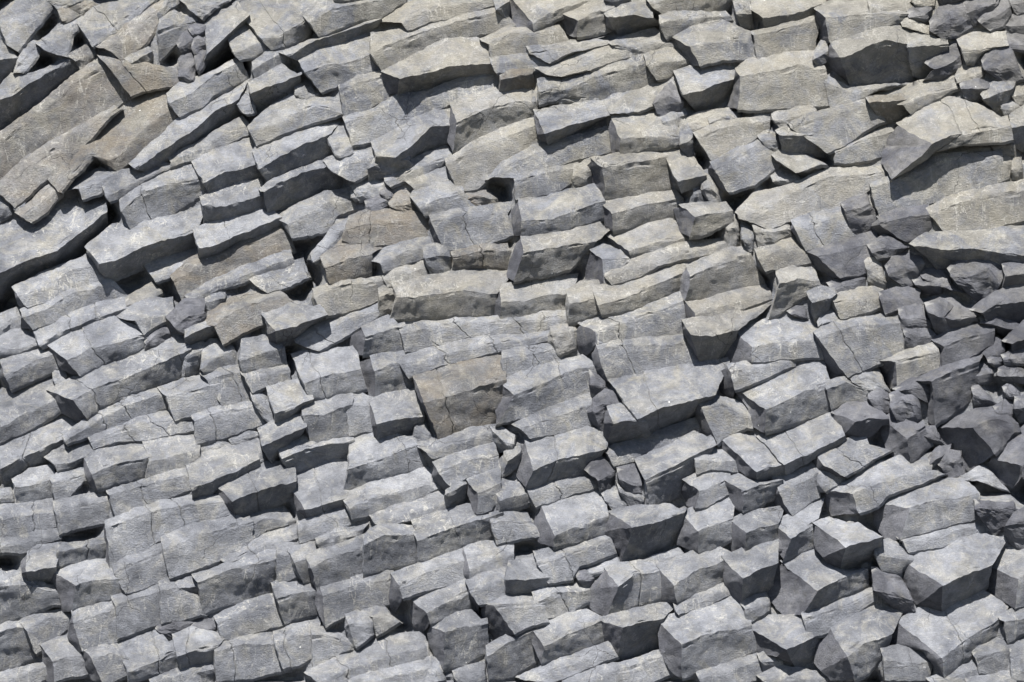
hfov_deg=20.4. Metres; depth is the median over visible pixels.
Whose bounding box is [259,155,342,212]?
basalt column
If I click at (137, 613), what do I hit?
basalt column
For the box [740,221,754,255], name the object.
rock fragment
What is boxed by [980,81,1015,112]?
rock fragment
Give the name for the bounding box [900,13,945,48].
rock fragment
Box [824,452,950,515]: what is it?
basalt column
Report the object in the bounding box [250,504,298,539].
basalt column
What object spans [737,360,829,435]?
basalt column
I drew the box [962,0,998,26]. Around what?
rock fragment
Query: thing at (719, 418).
basalt column
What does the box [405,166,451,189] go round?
basalt column
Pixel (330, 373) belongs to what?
basalt column
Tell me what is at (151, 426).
basalt column
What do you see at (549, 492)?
basalt column
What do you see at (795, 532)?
basalt column
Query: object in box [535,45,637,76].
basalt column
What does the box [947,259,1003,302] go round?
rock fragment
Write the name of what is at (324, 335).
basalt column
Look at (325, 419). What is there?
basalt column
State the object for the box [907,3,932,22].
rock fragment
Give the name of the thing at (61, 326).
basalt column
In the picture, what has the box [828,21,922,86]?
basalt column
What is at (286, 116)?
basalt column
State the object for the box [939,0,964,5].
rock fragment
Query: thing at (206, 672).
rock fragment
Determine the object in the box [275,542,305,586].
basalt column
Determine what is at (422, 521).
basalt column
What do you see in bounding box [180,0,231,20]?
rock fragment
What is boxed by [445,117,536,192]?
basalt column
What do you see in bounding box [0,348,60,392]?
basalt column
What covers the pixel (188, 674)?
basalt column
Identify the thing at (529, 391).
basalt column
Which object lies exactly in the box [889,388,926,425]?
rock fragment
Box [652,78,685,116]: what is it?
rock fragment
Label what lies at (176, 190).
basalt column
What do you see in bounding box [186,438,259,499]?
basalt column
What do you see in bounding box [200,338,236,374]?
basalt column
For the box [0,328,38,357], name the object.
basalt column
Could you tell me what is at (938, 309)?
rock fragment
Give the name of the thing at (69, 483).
basalt column
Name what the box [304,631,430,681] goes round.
basalt column
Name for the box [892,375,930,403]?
rock fragment
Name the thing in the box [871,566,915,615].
rock fragment
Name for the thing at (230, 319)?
basalt column
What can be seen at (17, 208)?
rock fragment
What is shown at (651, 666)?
basalt column
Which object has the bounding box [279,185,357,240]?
basalt column
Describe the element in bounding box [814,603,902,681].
basalt column
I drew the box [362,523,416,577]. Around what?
basalt column
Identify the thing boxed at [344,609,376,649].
rock fragment
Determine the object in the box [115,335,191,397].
basalt column
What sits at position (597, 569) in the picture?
rock fragment
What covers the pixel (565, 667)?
basalt column
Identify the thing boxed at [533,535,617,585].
basalt column
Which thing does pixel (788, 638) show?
basalt column
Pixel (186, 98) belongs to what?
basalt column
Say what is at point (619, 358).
basalt column
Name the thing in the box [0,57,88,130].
basalt column
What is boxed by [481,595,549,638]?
basalt column
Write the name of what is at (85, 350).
basalt column
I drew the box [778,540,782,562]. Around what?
rock fragment
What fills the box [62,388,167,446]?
basalt column
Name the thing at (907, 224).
basalt column
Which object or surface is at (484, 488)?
basalt column
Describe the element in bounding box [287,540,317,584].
basalt column
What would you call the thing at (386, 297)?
rock fragment
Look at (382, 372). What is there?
basalt column
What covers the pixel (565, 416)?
basalt column
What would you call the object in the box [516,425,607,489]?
basalt column
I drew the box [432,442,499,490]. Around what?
basalt column
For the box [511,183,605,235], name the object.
basalt column
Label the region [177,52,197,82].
rock fragment
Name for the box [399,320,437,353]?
basalt column
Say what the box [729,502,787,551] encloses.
basalt column
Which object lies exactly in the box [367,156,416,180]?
rock fragment
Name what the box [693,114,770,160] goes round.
basalt column
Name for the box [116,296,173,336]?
basalt column
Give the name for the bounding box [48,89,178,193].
basalt column
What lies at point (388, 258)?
basalt column
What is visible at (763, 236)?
rock fragment
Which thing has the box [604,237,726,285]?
basalt column
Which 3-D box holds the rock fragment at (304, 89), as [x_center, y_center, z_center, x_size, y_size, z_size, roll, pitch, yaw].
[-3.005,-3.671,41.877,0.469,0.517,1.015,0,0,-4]
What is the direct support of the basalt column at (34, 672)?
on the cliff
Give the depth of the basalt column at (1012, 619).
38.42 m
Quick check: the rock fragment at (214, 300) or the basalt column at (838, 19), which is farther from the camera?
the basalt column at (838, 19)
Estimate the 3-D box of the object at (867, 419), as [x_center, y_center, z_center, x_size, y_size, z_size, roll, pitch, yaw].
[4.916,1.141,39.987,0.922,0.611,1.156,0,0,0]
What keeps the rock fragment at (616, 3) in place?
on the cliff
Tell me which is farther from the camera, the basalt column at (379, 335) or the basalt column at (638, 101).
the basalt column at (638, 101)
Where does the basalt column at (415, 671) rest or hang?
on the cliff
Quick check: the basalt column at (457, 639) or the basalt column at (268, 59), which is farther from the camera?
the basalt column at (268, 59)
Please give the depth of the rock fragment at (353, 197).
40.87 m
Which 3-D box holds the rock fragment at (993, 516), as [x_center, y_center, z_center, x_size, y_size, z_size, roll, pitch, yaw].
[6.769,2.466,39.460,0.738,0.605,1.258,0,0,9]
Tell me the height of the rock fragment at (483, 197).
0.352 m
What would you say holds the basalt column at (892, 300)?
on the basalt column at (852, 347)
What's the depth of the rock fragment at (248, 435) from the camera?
39.59 m
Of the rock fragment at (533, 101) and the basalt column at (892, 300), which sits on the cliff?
the rock fragment at (533, 101)
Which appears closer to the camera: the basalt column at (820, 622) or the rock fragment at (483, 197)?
the basalt column at (820, 622)
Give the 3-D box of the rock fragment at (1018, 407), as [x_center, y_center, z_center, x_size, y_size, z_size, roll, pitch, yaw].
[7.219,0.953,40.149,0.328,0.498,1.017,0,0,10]
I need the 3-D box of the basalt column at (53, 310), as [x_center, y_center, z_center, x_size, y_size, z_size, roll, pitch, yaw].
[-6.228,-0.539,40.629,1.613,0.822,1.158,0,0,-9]
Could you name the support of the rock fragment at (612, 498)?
on the cliff
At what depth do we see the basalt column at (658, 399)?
39.68 m
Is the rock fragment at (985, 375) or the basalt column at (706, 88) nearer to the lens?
the rock fragment at (985, 375)
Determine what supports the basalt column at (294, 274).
on the basalt column at (230, 319)
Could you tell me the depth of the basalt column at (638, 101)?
41.37 m
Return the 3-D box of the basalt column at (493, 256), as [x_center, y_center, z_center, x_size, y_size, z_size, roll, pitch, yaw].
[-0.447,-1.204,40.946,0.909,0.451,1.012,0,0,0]
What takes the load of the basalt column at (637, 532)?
on the cliff
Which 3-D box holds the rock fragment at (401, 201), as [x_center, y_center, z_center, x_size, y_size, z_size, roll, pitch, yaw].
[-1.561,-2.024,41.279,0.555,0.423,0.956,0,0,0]
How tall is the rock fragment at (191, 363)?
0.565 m
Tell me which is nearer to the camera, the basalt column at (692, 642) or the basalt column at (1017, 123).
the basalt column at (692, 642)
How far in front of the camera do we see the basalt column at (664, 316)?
40.13 m
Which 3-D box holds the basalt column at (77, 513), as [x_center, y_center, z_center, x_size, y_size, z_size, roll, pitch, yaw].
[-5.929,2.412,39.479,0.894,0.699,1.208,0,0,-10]
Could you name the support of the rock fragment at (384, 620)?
on the cliff
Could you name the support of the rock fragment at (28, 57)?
on the cliff
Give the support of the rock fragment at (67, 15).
on the cliff
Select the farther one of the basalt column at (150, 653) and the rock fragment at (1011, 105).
the rock fragment at (1011, 105)
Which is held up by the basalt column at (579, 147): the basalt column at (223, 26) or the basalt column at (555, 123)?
the basalt column at (555, 123)
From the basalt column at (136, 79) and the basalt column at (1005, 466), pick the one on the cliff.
the basalt column at (1005, 466)
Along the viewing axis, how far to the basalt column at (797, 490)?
39.24 m
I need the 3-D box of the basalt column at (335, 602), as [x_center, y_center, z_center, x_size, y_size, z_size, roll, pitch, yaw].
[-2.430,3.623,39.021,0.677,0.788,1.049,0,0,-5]
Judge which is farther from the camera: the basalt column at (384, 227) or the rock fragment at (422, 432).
the basalt column at (384, 227)
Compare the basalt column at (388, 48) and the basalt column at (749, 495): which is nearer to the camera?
the basalt column at (749, 495)
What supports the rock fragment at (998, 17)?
on the cliff
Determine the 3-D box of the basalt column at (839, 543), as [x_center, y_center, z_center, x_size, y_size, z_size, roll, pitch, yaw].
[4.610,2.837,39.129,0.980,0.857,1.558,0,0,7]
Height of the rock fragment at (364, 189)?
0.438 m
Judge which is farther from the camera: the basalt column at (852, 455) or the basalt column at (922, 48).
the basalt column at (922, 48)
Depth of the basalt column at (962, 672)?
38.16 m
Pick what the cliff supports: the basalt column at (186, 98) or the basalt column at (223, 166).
the basalt column at (223, 166)
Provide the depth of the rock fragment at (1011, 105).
41.44 m
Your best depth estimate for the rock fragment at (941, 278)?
40.56 m
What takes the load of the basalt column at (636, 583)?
on the cliff
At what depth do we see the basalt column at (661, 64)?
41.51 m
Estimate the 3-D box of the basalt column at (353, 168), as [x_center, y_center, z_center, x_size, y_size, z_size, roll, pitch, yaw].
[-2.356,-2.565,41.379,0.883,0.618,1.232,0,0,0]
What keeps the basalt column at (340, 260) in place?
on the cliff
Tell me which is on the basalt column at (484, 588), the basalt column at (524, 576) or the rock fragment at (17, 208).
the basalt column at (524, 576)
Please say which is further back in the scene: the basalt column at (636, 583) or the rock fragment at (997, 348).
the rock fragment at (997, 348)
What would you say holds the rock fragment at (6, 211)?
on the cliff
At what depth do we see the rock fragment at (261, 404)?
39.61 m
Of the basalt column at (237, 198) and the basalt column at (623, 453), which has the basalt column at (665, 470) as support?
the basalt column at (623, 453)
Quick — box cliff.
[0,0,1023,681]
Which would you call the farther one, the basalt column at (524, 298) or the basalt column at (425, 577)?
the basalt column at (524, 298)
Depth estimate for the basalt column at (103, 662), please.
38.12 m
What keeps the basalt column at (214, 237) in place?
on the cliff
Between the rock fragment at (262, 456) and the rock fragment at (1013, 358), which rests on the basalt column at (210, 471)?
the rock fragment at (262, 456)
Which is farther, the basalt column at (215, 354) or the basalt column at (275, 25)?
the basalt column at (275, 25)
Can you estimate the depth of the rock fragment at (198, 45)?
41.56 m
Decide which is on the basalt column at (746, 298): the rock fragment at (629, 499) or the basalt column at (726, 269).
the basalt column at (726, 269)
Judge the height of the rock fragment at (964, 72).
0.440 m
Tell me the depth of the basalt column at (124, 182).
40.78 m
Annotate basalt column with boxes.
[0,0,55,53]
[0,44,131,179]
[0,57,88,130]
[0,102,124,208]
[0,196,107,312]
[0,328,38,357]
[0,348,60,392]
[0,364,61,444]
[0,414,83,484]
[0,498,56,537]
[0,528,61,556]
[0,570,60,623]
[0,620,40,670]
[0,662,47,681]
[12,253,105,308]
[12,464,54,502]
[15,183,64,223]
[19,278,126,330]
[19,608,70,655]
[20,537,66,583]
[33,297,126,349]
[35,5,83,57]
[40,634,88,681]
[44,440,91,472]
[46,361,123,421]
[47,315,147,377]
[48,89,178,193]
[49,467,93,499]
[50,558,121,611]
[53,491,113,536]
[56,537,105,568]
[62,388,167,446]
[66,166,114,201]
[67,600,127,653]
[76,0,157,48]
[83,635,129,681]
[84,443,151,492]
[85,205,202,281]
[88,410,193,449]
[95,0,171,59]
[95,55,182,97]
[102,152,173,203]
[104,492,231,567]
[106,468,190,515]
[111,573,164,641]
[112,542,174,594]
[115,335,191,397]
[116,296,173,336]
[118,629,178,681]
[119,164,207,229]
[128,77,251,171]
[142,433,199,477]
[144,248,197,284]
[149,664,201,681]
[156,9,197,63]
[157,375,222,422]
[158,577,207,625]
[161,513,253,580]
[166,57,248,118]
[168,115,249,169]
[170,217,295,299]
[172,626,224,668]
[185,249,294,298]
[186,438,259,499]
[191,137,260,191]
[191,400,266,445]
[192,207,284,257]
[192,548,275,615]
[199,178,264,223]
[200,0,249,74]
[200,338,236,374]
[200,364,250,405]
[203,289,292,346]
[213,585,284,641]
[214,631,294,681]
[216,461,296,517]
[220,522,297,562]
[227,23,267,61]
[232,0,322,50]
[238,334,287,372]
[240,364,290,393]
[247,94,342,147]
[248,64,302,111]
[249,256,313,293]
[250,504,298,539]
[251,46,292,77]
[252,117,342,180]
[257,414,306,463]
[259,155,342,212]
[261,302,327,345]
[266,379,313,422]
[271,576,317,625]
[273,618,321,670]
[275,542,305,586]
[278,432,354,473]
[279,18,381,60]
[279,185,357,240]
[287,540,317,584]
[291,345,367,400]
[292,458,348,517]
[293,303,379,351]
[297,507,352,543]
[298,25,380,94]
[300,393,353,442]
[303,0,405,37]
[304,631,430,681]
[310,622,355,666]
[311,275,384,318]
[315,573,357,630]
[320,238,383,284]
[323,148,374,183]
[338,70,391,115]
[342,208,429,246]
[343,73,498,147]
[343,432,427,489]
[343,465,440,522]
[346,393,372,436]
[348,659,430,681]
[349,314,404,357]
[350,570,394,610]
[360,350,412,396]
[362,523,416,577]
[368,388,424,439]
[369,7,515,70]
[369,490,447,524]
[371,97,456,166]
[371,236,431,274]
[380,37,492,94]
[381,0,494,31]
[383,145,452,188]
[389,548,471,612]
[390,269,508,321]
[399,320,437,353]
[399,330,549,380]
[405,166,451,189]
[410,181,474,217]
[410,578,474,632]
[411,503,472,530]
[412,354,506,438]
[413,511,502,562]
[414,309,566,345]
[416,424,495,460]
[427,609,488,672]
[429,201,515,250]
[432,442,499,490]
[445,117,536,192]
[447,86,538,154]
[450,243,511,270]
[462,540,513,579]
[465,566,508,615]
[466,466,500,515]
[480,24,571,57]
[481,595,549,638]
[485,125,616,179]
[485,629,538,681]
[489,53,546,75]
[489,510,538,545]
[494,273,578,318]
[495,354,596,426]
[495,478,529,511]
[500,342,564,376]
[504,559,550,595]
[506,221,609,283]
[509,0,589,31]
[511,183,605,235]
[512,392,593,440]
[514,162,578,202]
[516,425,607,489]
[516,641,618,681]
[526,34,617,63]
[526,475,598,508]
[532,579,590,619]
[532,609,606,665]
[533,99,612,144]
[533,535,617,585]
[534,490,608,549]
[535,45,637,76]
[537,46,657,106]
[561,0,615,39]
[561,648,673,681]
[565,279,599,326]
[576,291,685,355]
[585,243,629,283]
[587,151,672,200]
[589,557,661,615]
[592,262,687,317]
[592,334,699,382]
[601,602,673,661]
[603,189,683,234]
[603,403,650,444]
[604,2,658,34]
[604,75,678,114]
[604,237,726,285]
[604,417,700,468]
[605,218,687,257]
[605,503,688,561]
[607,27,672,54]
[608,109,679,153]
[608,357,729,437]
[634,430,716,504]
[643,47,688,81]
[647,0,732,13]
[656,546,729,604]
[658,595,764,680]
[659,5,737,41]
[663,148,705,193]
[673,19,761,68]
[673,64,735,111]
[673,201,733,239]
[673,582,730,616]
[676,497,734,553]
[679,246,766,303]
[681,472,732,510]
[682,301,771,361]
[683,283,772,317]
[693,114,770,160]
[694,445,740,476]
[695,395,753,447]
[696,652,763,681]
[708,138,781,194]
[719,360,796,398]
[720,432,792,480]
[721,538,778,602]
[723,473,782,514]
[724,316,823,363]
[727,50,829,112]
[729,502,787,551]
[735,165,887,228]
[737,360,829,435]
[750,0,825,27]
[751,15,818,58]
[752,614,838,666]
[755,235,811,273]
[756,412,846,474]
[756,665,827,681]
[768,263,820,319]
[768,549,869,616]
[771,461,820,515]
[772,148,834,176]
[775,124,825,157]
[777,497,824,561]
[787,90,887,154]
[791,206,854,252]
[801,584,885,638]
[807,228,877,279]
[812,436,893,477]
[812,517,882,569]
[813,312,903,379]
[814,0,907,43]
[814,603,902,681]
[824,75,915,106]
[824,376,869,411]
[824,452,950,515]
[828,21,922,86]
[831,286,883,319]
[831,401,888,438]
[833,124,893,166]
[865,88,909,124]
[867,0,922,12]
[869,149,1002,215]
[871,73,959,114]
[871,204,932,242]
[873,473,979,541]
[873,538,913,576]
[878,285,924,316]
[879,342,939,389]
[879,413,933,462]
[880,644,932,681]
[881,96,1017,181]
[890,590,1008,677]
[897,522,989,554]
[903,533,1006,611]
[906,32,956,79]
[909,225,1023,268]
[916,354,982,427]
[926,179,1023,230]
[926,654,985,681]
[931,322,994,366]
[937,402,1021,470]
[944,297,979,328]
[957,31,1008,65]
[965,663,1018,681]
[969,284,1023,322]
[972,637,1014,679]
[986,425,1023,487]
[987,547,1023,610]
[998,608,1023,644]
[1002,261,1023,287]
[1002,320,1023,351]
[1009,104,1023,152]
[1009,638,1023,681]
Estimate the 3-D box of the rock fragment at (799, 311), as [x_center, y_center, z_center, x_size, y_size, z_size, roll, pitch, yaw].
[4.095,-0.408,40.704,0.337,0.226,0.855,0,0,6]
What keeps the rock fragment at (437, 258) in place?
on the cliff
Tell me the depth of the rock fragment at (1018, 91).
41.52 m
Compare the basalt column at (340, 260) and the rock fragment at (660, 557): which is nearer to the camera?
the rock fragment at (660, 557)
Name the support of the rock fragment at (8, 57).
on the cliff
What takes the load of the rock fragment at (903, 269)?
on the cliff
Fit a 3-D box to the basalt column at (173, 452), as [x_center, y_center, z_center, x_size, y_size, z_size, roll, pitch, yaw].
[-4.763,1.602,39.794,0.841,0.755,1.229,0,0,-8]
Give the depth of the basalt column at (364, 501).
39.28 m
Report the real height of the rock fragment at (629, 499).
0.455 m
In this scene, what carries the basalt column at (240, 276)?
on the cliff
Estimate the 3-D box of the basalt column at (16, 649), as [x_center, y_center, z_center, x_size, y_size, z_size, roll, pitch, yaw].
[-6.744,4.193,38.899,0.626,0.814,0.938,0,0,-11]
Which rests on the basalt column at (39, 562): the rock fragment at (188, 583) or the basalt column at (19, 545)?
the basalt column at (19, 545)
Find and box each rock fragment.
[0,45,17,83]
[0,196,17,223]
[0,306,20,335]
[0,487,14,503]
[12,199,32,211]
[13,38,41,73]
[47,0,86,9]
[52,370,67,384]
[57,0,102,23]
[69,32,98,69]
[124,45,153,63]
[125,280,163,306]
[144,325,170,350]
[155,620,195,639]
[157,0,181,19]
[166,298,206,334]
[175,574,197,593]
[176,19,193,53]
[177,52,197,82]
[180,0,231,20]
[182,341,204,377]
[184,321,217,345]
[187,19,205,36]
[191,34,206,54]
[191,616,216,635]
[194,49,207,75]
[197,662,215,681]
[200,440,228,451]
[205,290,226,310]
[228,430,262,444]
[236,90,257,116]
[250,391,273,422]
[252,438,266,462]
[293,78,321,99]
[310,216,349,263]
[315,523,366,547]
[327,120,353,159]
[333,0,361,2]
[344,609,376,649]
[350,178,383,201]
[350,178,385,202]
[361,606,401,638]
[364,195,392,210]
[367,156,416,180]
[378,285,394,316]
[380,185,393,199]
[382,260,428,287]
[388,190,417,211]
[413,419,432,440]
[422,243,451,273]
[423,656,446,681]
[444,481,467,507]
[452,661,486,681]
[465,188,498,205]
[489,425,515,452]
[493,0,510,17]
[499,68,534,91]
[499,444,521,477]
[531,88,537,113]
[548,323,576,357]
[559,98,598,103]
[571,156,597,188]
[576,569,594,587]
[579,556,619,577]
[584,456,615,491]
[587,388,621,431]
[589,370,607,397]
[599,485,626,509]
[604,0,633,6]
[615,480,644,505]
[616,463,642,494]
[643,546,683,566]
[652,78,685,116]
[660,106,687,126]
[679,119,695,156]
[684,107,742,131]
[689,186,703,202]
[700,173,720,202]
[708,110,742,123]
[714,217,740,247]
[733,0,754,30]
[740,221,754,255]
[740,592,774,623]
[751,223,793,246]
[757,129,781,151]
[757,651,783,671]
[770,167,800,186]
[771,96,817,127]
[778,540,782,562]
[787,305,809,320]
[806,285,836,324]
[812,40,828,65]
[816,470,845,493]
[817,309,839,327]
[826,276,865,292]
[841,193,877,234]
[850,367,890,391]
[864,257,886,289]
[866,234,908,260]
[867,388,892,415]
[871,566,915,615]
[885,252,925,287]
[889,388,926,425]
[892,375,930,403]
[897,303,932,330]
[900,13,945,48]
[903,327,936,349]
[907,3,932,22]
[911,276,943,296]
[912,0,935,7]
[920,267,971,297]
[923,41,962,80]
[924,297,952,334]
[924,425,944,448]
[928,444,951,467]
[929,2,976,39]
[938,449,965,477]
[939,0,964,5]
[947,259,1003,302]
[948,145,992,152]
[955,64,984,83]
[959,78,993,104]
[959,463,1012,492]
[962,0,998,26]
[971,385,996,406]
[974,499,1018,535]
[975,363,993,385]
[977,0,1011,31]
[978,316,1019,337]
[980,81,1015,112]
[980,336,1005,359]
[981,38,1023,83]
[986,356,1002,367]
[990,143,1016,156]
[993,398,1013,417]
[996,365,1023,384]
[997,155,1011,182]
[1000,95,1019,117]
[1000,349,1023,365]
[1002,383,1020,399]
[1003,507,1023,549]
[1004,14,1023,33]
[1006,33,1023,52]
[1009,0,1023,15]
[1010,155,1022,180]
[1011,82,1023,105]
[1013,394,1023,424]
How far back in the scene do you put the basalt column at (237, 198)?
40.74 m
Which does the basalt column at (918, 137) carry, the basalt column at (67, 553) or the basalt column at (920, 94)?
the basalt column at (920, 94)
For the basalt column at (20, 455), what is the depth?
39.33 m
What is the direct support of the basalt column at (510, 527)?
on the cliff
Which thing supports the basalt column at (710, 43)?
on the basalt column at (706, 88)
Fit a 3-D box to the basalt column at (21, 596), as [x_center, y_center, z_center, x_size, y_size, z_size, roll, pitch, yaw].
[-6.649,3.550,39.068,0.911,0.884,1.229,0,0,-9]
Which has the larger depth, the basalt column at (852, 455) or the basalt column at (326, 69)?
the basalt column at (326, 69)
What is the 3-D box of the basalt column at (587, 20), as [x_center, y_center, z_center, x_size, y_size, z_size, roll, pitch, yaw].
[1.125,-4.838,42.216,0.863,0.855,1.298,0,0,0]
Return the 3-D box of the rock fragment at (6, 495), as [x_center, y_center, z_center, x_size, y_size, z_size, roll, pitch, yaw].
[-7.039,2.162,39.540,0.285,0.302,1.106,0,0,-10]
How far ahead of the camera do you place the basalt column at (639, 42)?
41.67 m
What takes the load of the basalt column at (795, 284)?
on the cliff
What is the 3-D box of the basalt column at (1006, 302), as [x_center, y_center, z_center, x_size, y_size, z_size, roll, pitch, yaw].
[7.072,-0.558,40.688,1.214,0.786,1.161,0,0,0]
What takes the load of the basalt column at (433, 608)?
on the cliff
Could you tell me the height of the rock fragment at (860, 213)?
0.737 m
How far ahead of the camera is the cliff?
40.61 m
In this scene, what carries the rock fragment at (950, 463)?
on the cliff
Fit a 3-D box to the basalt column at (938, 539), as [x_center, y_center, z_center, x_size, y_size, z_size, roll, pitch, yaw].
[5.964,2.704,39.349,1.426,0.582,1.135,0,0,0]
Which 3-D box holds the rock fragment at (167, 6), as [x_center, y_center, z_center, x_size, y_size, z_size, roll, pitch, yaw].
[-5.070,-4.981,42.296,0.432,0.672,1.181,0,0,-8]
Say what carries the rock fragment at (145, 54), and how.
on the cliff
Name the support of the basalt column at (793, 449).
on the basalt column at (753, 457)
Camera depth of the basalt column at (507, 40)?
41.58 m
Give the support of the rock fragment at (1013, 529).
on the cliff
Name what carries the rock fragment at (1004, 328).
on the cliff
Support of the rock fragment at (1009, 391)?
on the cliff
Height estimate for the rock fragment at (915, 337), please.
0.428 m
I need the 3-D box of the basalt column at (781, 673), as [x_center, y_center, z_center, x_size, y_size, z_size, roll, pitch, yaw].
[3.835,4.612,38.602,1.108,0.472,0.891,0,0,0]
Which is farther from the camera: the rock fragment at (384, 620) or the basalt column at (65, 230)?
the basalt column at (65, 230)
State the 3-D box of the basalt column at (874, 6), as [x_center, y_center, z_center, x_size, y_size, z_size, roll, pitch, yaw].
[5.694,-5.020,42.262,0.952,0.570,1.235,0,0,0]
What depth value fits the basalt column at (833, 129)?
41.17 m
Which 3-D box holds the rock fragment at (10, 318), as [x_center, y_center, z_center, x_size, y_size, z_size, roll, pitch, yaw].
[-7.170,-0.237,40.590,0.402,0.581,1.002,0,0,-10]
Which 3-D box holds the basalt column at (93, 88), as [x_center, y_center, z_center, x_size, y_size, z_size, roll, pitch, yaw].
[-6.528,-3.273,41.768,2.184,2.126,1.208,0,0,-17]
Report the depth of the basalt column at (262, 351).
39.85 m
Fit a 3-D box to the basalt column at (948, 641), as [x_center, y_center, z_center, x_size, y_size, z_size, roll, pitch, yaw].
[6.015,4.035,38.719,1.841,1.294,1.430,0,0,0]
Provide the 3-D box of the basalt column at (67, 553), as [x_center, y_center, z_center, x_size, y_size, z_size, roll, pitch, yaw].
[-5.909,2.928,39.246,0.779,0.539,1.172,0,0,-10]
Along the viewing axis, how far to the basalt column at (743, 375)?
39.85 m
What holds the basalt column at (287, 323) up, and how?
on the cliff
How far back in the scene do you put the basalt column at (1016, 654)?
38.27 m
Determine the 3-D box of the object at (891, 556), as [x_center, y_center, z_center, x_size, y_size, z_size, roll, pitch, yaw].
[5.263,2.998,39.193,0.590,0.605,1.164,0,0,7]
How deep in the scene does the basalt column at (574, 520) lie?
39.02 m
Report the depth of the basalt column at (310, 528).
39.06 m
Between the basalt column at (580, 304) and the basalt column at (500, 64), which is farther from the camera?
the basalt column at (500, 64)
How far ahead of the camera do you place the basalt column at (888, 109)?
41.30 m
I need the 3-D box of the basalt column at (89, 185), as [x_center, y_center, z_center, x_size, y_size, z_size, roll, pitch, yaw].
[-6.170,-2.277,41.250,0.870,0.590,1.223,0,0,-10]
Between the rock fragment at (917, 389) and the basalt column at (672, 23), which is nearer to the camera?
the rock fragment at (917, 389)
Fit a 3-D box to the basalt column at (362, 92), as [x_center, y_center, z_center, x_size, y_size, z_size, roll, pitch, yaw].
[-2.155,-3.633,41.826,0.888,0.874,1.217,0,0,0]
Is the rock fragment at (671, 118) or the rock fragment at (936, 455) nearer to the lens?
the rock fragment at (936, 455)
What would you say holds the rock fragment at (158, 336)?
on the cliff
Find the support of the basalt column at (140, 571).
on the cliff
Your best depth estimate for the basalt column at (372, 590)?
38.78 m
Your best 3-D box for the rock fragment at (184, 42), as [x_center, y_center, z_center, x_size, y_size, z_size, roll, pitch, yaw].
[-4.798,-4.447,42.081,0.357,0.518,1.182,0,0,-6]
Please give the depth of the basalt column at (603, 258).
40.48 m
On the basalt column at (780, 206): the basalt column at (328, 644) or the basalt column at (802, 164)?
the basalt column at (802, 164)
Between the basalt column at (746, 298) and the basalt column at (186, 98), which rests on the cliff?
the basalt column at (746, 298)
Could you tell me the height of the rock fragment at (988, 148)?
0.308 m
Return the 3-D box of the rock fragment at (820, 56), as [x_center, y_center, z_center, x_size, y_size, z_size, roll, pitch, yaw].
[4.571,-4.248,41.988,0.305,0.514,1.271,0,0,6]
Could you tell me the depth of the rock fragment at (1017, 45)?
41.79 m
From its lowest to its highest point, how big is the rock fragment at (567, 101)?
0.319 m
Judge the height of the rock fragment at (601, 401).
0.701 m
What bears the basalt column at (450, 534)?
on the basalt column at (389, 546)
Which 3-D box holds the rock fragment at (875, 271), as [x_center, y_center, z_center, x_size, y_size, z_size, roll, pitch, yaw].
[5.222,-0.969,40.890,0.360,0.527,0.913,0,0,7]
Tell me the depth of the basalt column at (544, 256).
40.47 m
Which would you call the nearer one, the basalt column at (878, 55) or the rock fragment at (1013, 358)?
the rock fragment at (1013, 358)
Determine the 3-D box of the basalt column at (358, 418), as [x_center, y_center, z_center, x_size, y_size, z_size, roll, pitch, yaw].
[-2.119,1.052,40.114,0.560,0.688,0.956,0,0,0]
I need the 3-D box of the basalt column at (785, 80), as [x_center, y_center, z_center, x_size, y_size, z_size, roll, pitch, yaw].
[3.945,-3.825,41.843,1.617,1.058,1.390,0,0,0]
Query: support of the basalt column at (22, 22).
on the rock fragment at (28, 57)
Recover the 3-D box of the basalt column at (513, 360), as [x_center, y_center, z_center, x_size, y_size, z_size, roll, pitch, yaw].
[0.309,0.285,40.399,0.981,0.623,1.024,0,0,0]
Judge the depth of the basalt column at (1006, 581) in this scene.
38.77 m
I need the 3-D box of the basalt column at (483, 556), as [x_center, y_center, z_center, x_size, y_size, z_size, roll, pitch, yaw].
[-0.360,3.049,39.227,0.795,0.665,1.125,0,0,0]
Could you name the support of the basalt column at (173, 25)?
on the basalt column at (136, 79)
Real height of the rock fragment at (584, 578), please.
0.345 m
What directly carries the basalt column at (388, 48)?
attached to the cliff
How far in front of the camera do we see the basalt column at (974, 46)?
41.64 m
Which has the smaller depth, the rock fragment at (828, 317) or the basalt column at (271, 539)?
the basalt column at (271, 539)
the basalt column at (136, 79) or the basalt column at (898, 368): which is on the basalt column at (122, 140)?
the basalt column at (136, 79)
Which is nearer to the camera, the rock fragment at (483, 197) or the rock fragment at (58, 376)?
the rock fragment at (58, 376)
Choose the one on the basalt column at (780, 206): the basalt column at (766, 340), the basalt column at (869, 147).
the basalt column at (869, 147)
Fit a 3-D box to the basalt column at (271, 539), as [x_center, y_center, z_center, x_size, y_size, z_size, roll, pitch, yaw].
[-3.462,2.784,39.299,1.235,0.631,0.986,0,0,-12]
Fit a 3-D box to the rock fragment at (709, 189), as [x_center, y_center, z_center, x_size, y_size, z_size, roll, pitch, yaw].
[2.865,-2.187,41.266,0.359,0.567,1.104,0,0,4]
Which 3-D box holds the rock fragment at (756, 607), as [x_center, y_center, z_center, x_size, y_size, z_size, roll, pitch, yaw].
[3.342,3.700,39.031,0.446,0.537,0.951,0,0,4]
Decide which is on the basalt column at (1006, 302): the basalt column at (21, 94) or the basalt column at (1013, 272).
the basalt column at (1013, 272)

